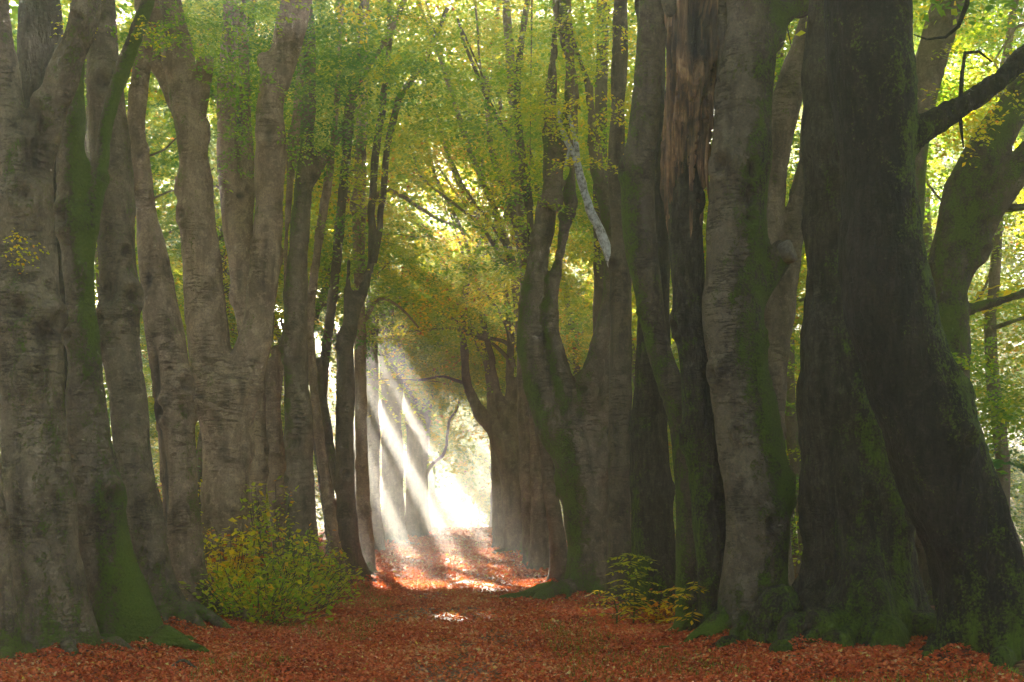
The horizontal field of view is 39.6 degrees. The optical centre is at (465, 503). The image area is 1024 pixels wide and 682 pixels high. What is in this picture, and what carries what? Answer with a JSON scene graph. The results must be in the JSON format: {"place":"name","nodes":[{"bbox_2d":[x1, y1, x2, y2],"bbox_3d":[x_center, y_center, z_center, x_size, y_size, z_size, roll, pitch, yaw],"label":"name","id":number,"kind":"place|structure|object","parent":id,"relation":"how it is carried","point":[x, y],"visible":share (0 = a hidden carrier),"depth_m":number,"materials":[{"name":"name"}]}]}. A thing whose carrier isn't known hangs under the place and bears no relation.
{"place":"outdoors","nodes":[
{"label":"outdoors","id":0,"kind":"place"},
{"bbox_2d":[261,457,665,681],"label":"path","id":1,"kind":"structure","parent":0,"point":[480,670],"depth_m":16.53,"materials":[{"name":"brown soil"}]},
{"bbox_2d":[0,525,1023,681],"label":"fallen leaves","id":2,"kind":"object","parent":1,"relation":"on","point":[359,649],"depth_m":14.83,"materials":[{"name":"brown plant"}]},
{"bbox_2d":[171,659,198,669],"bbox_3d":[-2.633,1.529,13.415,0.274,0.080,0.430,0,0,0],"label":"fallen branch","id":3,"kind":"object","parent":2,"relation":"on","point":[185,660],"visible":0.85,"depth_m":13.50,"materials":[{"name":"grey wood"}]},
{"bbox_2d":[1,352,1023,681],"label":"ground","id":4,"kind":"structure","parent":0,"point":[1015,666],"depth_m":13.53,"materials":[{"name":"brown soil"}]},
{"bbox_2d":[0,459,40,661],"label":"beech tree","id":5,"kind":"object","parent":4,"relation":"on","point":[12,640],"visible":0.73,"depth_m":13.12,"materials":[{"name":"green plant"}]},
{"bbox_2d":[0,0,133,656],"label":"beech tree","id":6,"kind":"object","parent":4,"relation":"on","point":[50,591],"visible":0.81,"depth_m":13.73,"materials":[{"name":"brown plant"}]},
{"bbox_2d":[9,0,126,417],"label":"beech tree","id":7,"kind":"object","parent":4,"relation":"on","point":[37,45],"visible":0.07,"depth_m":16.37,"materials":[{"name":"green plant"}]},
{"bbox_2d":[50,0,214,654],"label":"beech tree","id":8,"kind":"object","parent":4,"relation":"on","point":[123,605],"visible":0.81,"depth_m":14.84,"materials":[{"name":"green plant"}]},
{"bbox_2d":[10,0,268,513],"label":"beech tree","id":9,"kind":"object","parent":4,"relation":"on","point":[166,234],"visible":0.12,"depth_m":27.04,"materials":[{"name":"green plant"}]},
{"bbox_2d":[10,0,340,498],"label":"beech tree","id":10,"kind":"object","parent":4,"relation":"on","point":[147,124],"visible":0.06,"depth_m":37.87,"materials":[{"name":"green plant"}]},
{"bbox_2d":[86,0,289,630],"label":"beech tree","id":11,"kind":"object","parent":4,"relation":"on","point":[120,306],"visible":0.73,"depth_m":17.19,"materials":[{"name":"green plant"}]},
{"bbox_2d":[198,479,203,523],"bbox_3d":[-4.005,0.504,22.048,0.915,1.914,0.884,0,0,-20],"label":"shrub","id":12,"kind":"object","parent":4,"relation":"on","point":[199,499],"visible":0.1,"depth_m":21.90,"materials":[{"name":"green plant"}]},
{"bbox_2d":[61,0,351,509],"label":"beech tree","id":13,"kind":"object","parent":4,"relation":"on","point":[224,257],"visible":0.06,"depth_m":32.55,"materials":[{"name":"green plant"}]},
{"bbox_2d":[10,2,412,534],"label":"beech tree","id":14,"kind":"object","parent":4,"relation":"on","point":[317,491],"depth_m":53.34,"materials":[{"name":"green plant"}]},
{"bbox_2d":[96,0,338,575],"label":"beech tree","id":15,"kind":"object","parent":4,"relation":"on","point":[235,170],"visible":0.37,"depth_m":25.80,"materials":[{"name":"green plant"}]},
{"bbox_2d":[9,0,455,593],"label":"beech tree","id":16,"kind":"object","parent":4,"relation":"on","point":[229,386],"visible":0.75,"depth_m":21.77,"materials":[{"name":"brown plant"}]},
{"bbox_2d":[203,516,270,608],"bbox_3d":[-3.358,0.888,19.497,1.361,1.427,1.394,0,0,-22],"label":"shrub","id":17,"kind":"object","parent":4,"relation":"on","point":[238,560],"visible":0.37,"depth_m":19.43,"materials":[{"name":"green plant"}]},
{"bbox_2d":[9,0,468,516],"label":"beech tree","id":18,"kind":"object","parent":4,"relation":"on","point":[391,228],"visible":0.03,"depth_m":42.17,"materials":[{"name":"green plant"}]},
{"bbox_2d":[12,0,475,546],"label":"beech tree","id":19,"kind":"object","parent":4,"relation":"on","point":[420,374],"visible":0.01,"depth_m":48.56,"materials":[{"name":"green plant"}]},
{"bbox_2d":[95,114,420,531],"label":"beech tree","id":20,"kind":"object","parent":4,"relation":"on","point":[283,377],"depth_m":61.83,"materials":[{"name":"green plant"}]},
{"bbox_2d":[179,555,350,627],"bbox_3d":[-2.667,1.136,18.217,1.904,0.958,1.891,0,0,39],"label":"shrub","id":21,"kind":"object","parent":4,"relation":"on","point":[267,605],"visible":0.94,"depth_m":18.08,"materials":[{"name":"green plant"}]},
{"bbox_2d":[205,475,339,603],"bbox_3d":[-2.962,0.588,21.458,1.798,2.028,1.820,0,0,43],"label":"shrub","id":22,"kind":"object","parent":4,"relation":"on","point":[260,541],"visible":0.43,"depth_m":21.39,"materials":[{"name":"green plant"}]},
{"bbox_2d":[165,0,380,569],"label":"beech tree","id":23,"kind":"object","parent":4,"relation":"on","point":[274,375],"visible":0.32,"depth_m":26.85,"materials":[{"name":"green plant"}]},
{"bbox_2d":[127,0,422,623],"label":"beech tree","id":24,"kind":"object","parent":4,"relation":"on","point":[173,391],"visible":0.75,"depth_m":18.23,"materials":[{"name":"brown plant"}]},
{"bbox_2d":[94,180,493,509],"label":"beech tree","id":25,"kind":"object","parent":4,"relation":"on","point":[431,439],"depth_m":89.11,"materials":[{"name":"green plant"}]},
{"bbox_2d":[147,0,441,575],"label":"beech tree","id":26,"kind":"object","parent":4,"relation":"on","point":[328,327],"visible":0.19,"depth_m":28.93,"materials":[{"name":"green plant"}]},
{"bbox_2d":[106,305,490,526],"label":"beech tree","id":27,"kind":"object","parent":4,"relation":"on","point":[432,508],"visible":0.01,"depth_m":98.39,"materials":[{"name":"green plant"}]},
{"bbox_2d":[96,175,503,530],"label":"beech tree","id":28,"kind":"object","parent":4,"relation":"on","point":[430,455],"visible":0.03,"depth_m":76.41,"materials":[{"name":"green plant"}]},
{"bbox_2d":[245,530,365,611],"bbox_3d":[-2.333,1.023,20.503,1.826,1.260,1.648,0,0,0],"label":"shrub","id":29,"kind":"object","parent":4,"relation":"on","point":[332,584],"visible":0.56,"depth_m":20.46,"materials":[{"name":"green plant"}]},
{"bbox_2d":[150,0,478,458],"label":"beech tree","id":30,"kind":"object","parent":4,"relation":"on","point":[323,304],"visible":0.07,"depth_m":36.15,"materials":[{"name":"green plant"}]},
{"bbox_2d":[296,540,363,593],"bbox_3d":[-2.534,1.112,24.501,1.402,1.026,1.252,0,0,-35],"label":"shrub","id":31,"kind":"object","parent":4,"relation":"on","point":[327,569],"visible":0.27,"depth_m":24.41,"materials":[{"name":"green plant"}]},
{"bbox_2d":[179,0,511,554],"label":"beech tree","id":32,"kind":"object","parent":4,"relation":"on","point":[403,273],"visible":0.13,"depth_m":38.97,"materials":[{"name":"green plant"}]},
{"bbox_2d":[213,0,494,585],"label":"beech tree","id":33,"kind":"object","parent":4,"relation":"on","point":[298,409],"visible":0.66,"depth_m":25.79,"materials":[{"name":"green plant"}]},
{"bbox_2d":[254,0,475,580],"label":"beech tree","id":34,"kind":"object","parent":4,"relation":"on","point":[329,503],"visible":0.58,"depth_m":27.42,"materials":[{"name":"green plant"}]},
{"bbox_2d":[208,0,536,572],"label":"beech tree","id":35,"kind":"object","parent":4,"relation":"on","point":[364,516],"visible":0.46,"depth_m":30.89,"materials":[{"name":"green plant"}]},
{"bbox_2d":[252,0,497,579],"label":"beech tree","id":36,"kind":"object","parent":4,"relation":"on","point":[340,455],"visible":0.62,"depth_m":27.87,"materials":[{"name":"green plant"}]},
{"bbox_2d":[266,0,513,551],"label":"beech tree","id":37,"kind":"object","parent":4,"relation":"on","point":[373,431],"visible":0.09,"depth_m":45.79,"materials":[{"name":"green plant"}]},
{"bbox_2d":[283,89,505,536],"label":"beech tree","id":38,"kind":"object","parent":4,"relation":"on","point":[417,470],"visible":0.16,"depth_m":65.61,"materials":[{"name":"green plant"}]},
{"bbox_2d":[311,6,524,542],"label":"beech tree","id":39,"kind":"object","parent":4,"relation":"on","point":[393,512],"visible":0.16,"depth_m":54.67,"materials":[{"name":"green plant"}]},
{"bbox_2d":[367,0,580,547],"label":"beech tree","id":40,"kind":"object","parent":4,"relation":"on","point":[497,521],"visible":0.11,"depth_m":49.76,"materials":[{"name":"green plant"}]},
{"bbox_2d":[379,143,570,534],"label":"beech tree","id":41,"kind":"object","parent":4,"relation":"on","point":[485,401],"depth_m":71.10,"materials":[{"name":"green plant"}]},
{"bbox_2d":[365,0,634,553],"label":"beech tree","id":42,"kind":"object","parent":4,"relation":"on","point":[501,429],"visible":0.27,"depth_m":42.72,"materials":[{"name":"green plant"}]},
{"bbox_2d":[0,577,1020,681],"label":"twig litter","id":43,"kind":"object","parent":4,"relation":"on","point":[463,642],"visible":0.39,"depth_m":15.33,"materials":[{"name":"brown wood"}]},
{"bbox_2d":[411,0,635,604],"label":"beech tree","id":44,"kind":"object","parent":4,"relation":"on","point":[620,387],"visible":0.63,"depth_m":21.85,"materials":[{"name":"brown plant"}]},
{"bbox_2d":[395,0,675,612],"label":"beech tree","id":45,"kind":"object","parent":4,"relation":"on","point":[652,489],"visible":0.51,"depth_m":19.79,"materials":[{"name":"brown plant"}]},
{"bbox_2d":[366,0,712,564],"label":"beech tree","id":46,"kind":"object","parent":4,"relation":"on","point":[523,414],"visible":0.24,"depth_m":36.00,"materials":[{"name":"green plant"}]},
{"bbox_2d":[393,0,707,570],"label":"beech tree","id":47,"kind":"object","parent":4,"relation":"on","point":[539,547],"visible":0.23,"depth_m":32.82,"materials":[{"name":"green plant"}]},
{"bbox_2d":[157,272,985,527],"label":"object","id":48,"kind":"object","parent":4,"relation":"on","point":[483,501],"visible":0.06,"depth_m":118.14,"materials":[{"name":"plant"}]},
{"bbox_2d":[367,0,793,601],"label":"beech tree","id":49,"kind":"object","parent":4,"relation":"on","point":[569,410],"visible":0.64,"depth_m":23.49,"materials":[{"name":"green plant"}]},
{"bbox_2d":[452,0,713,506],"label":"beech tree","id":50,"kind":"object","parent":4,"relation":"on","point":[601,85],"visible":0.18,"depth_m":29.90,"materials":[{"name":"green plant"}]},
{"bbox_2d":[188,582,1023,681],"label":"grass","id":51,"kind":"structure","parent":4,"relation":"on","point":[578,648],"depth_m":14.28,"materials":[{"name":"brown plant"}]},
{"bbox_2d":[414,0,798,581],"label":"beech tree","id":52,"kind":"object","parent":4,"relation":"on","point":[558,547],"visible":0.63,"depth_m":26.78,"materials":[{"name":"green plant"}]},
{"bbox_2d":[423,0,804,528],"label":"beech tree","id":53,"kind":"object","parent":4,"relation":"on","point":[574,365],"visible":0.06,"depth_m":45.90,"materials":[{"name":"green plant"}]},
{"bbox_2d":[581,590,652,626],"bbox_3d":[1.953,1.383,18.451,0.906,0.511,0.929,0,0,33],"label":"rowan sapling","id":54,"kind":"object","parent":4,"relation":"on","point":[624,606],"visible":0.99,"depth_m":18.40,"materials":[{"name":"green plant"}]},
{"bbox_2d":[596,553,668,622],"bbox_3d":[2.206,1.142,18.594,0.945,0.980,0.861,0,0,-20],"label":"rowan sapling","id":55,"kind":"object","parent":4,"relation":"on","point":[632,577],"visible":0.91,"depth_m":18.58,"materials":[{"name":"green plant"}]},
{"bbox_2d":[465,5,804,530],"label":"beech tree","id":56,"kind":"object","parent":4,"relation":"on","point":[568,284],"visible":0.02,"depth_m":49.74,"materials":[{"name":"green plant"}]},
{"bbox_2d":[635,586,675,624],"bbox_3d":[2.603,1.371,18.390,0.698,0.609,0.820,0,0,-35],"label":"shrub","id":57,"kind":"object","parent":4,"relation":"on","point":[665,612],"visible":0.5,"depth_m":18.36,"materials":[{"name":"yellow plant"}]},
{"bbox_2d":[618,0,697,632],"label":"beech tree","id":58,"kind":"object","parent":4,"relation":"on","point":[636,170],"visible":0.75,"depth_m":16.76,"materials":[{"name":"brown plant"}]},
{"bbox_2d":[655,581,709,624],"bbox_3d":[2.599,1.206,16.263,0.896,0.630,0.857,0,0,-33],"label":"rowan sapling","id":59,"kind":"object","parent":4,"relation":"on","point":[695,587],"visible":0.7,"depth_m":16.19,"materials":[{"name":"green plant"}]},
{"bbox_2d":[660,0,726,633],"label":"beech tree","id":60,"kind":"object","parent":4,"relation":"on","point":[695,37],"visible":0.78,"depth_m":16.02,"materials":[{"name":"brown plant"}]},
{"bbox_2d":[426,27,1023,539],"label":"beech tree","id":61,"kind":"object","parent":4,"relation":"on","point":[500,377],"visible":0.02,"depth_m":55.33,"materials":[{"name":"green plant"}]},
{"bbox_2d":[429,156,1023,483],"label":"beech tree","id":62,"kind":"object","parent":4,"relation":"on","point":[484,431],"depth_m":80.23,"materials":[{"name":"green plant"}]},
{"bbox_2d":[658,0,808,647],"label":"beech tree","id":63,"kind":"object","parent":4,"relation":"on","point":[747,265],"visible":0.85,"depth_m":15.53,"materials":[{"name":"brown plant"}]},
{"bbox_2d":[447,138,1023,524],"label":"beech tree","id":64,"kind":"object","parent":4,"relation":"on","point":[804,290],"visible":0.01,"depth_m":64.88,"materials":[{"name":"green plant"}]},
{"bbox_2d":[532,4,973,529],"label":"beech tree","id":65,"kind":"object","parent":4,"relation":"on","point":[634,311],"depth_m":43.76,"materials":[{"name":"green plant"}]},
{"bbox_2d":[587,0,1023,554],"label":"beech tree","id":66,"kind":"object","parent":4,"relation":"on","point":[1018,500],"visible":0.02,"depth_m":40.21,"materials":[{"name":"green plant"}]},
{"bbox_2d":[636,1,993,572],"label":"beech tree","id":67,"kind":"object","parent":4,"relation":"on","point":[791,423],"visible":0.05,"depth_m":29.81,"materials":[{"name":"green plant"}]},
{"bbox_2d":[714,0,936,654],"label":"beech tree","id":68,"kind":"object","parent":4,"relation":"on","point":[855,582],"visible":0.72,"depth_m":14.83,"materials":[{"name":"brown plant"}]},
{"bbox_2d":[706,0,1023,550],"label":"beech tree","id":69,"kind":"object","parent":4,"relation":"on","point":[927,232],"visible":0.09,"depth_m":32.79,"materials":[{"name":"green plant"}]},
{"bbox_2d":[764,0,992,585],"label":"beech tree","id":70,"kind":"object","parent":4,"relation":"on","point":[783,223],"visible":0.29,"depth_m":19.76,"materials":[{"name":"brown plant"}]},
{"bbox_2d":[796,1,984,615],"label":"beech tree","id":71,"kind":"object","parent":4,"relation":"on","point":[926,605],"visible":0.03,"depth_m":16.77,"materials":[{"name":"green plant"}]},
{"bbox_2d":[774,0,1023,565],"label":"beech tree","id":72,"kind":"object","parent":4,"relation":"on","point":[929,72],"visible":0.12,"depth_m":21.83,"materials":[{"name":"green plant"}]},
{"bbox_2d":[824,0,1023,670],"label":"beech tree","id":73,"kind":"object","parent":4,"relation":"on","point":[919,389],"visible":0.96,"depth_m":12.39,"materials":[{"name":"black plant"}]},
{"bbox_2d":[913,0,1023,604],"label":"beech tree","id":74,"kind":"object","parent":4,"relation":"on","point":[983,185],"visible":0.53,"depth_m":18.76,"materials":[{"name":"green plant"}]},
{"bbox_2d":[913,0,1023,554],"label":"beech tree","id":75,"kind":"object","parent":4,"relation":"on","point":[990,336],"visible":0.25,"depth_m":27.02,"materials":[{"name":"green plant"}]},
{"bbox_2d":[11,0,1023,403],"label":"sky","id":76,"kind":"structure","parent":0,"point":[60,0],"materials":[{"name":"white"}]}
]}

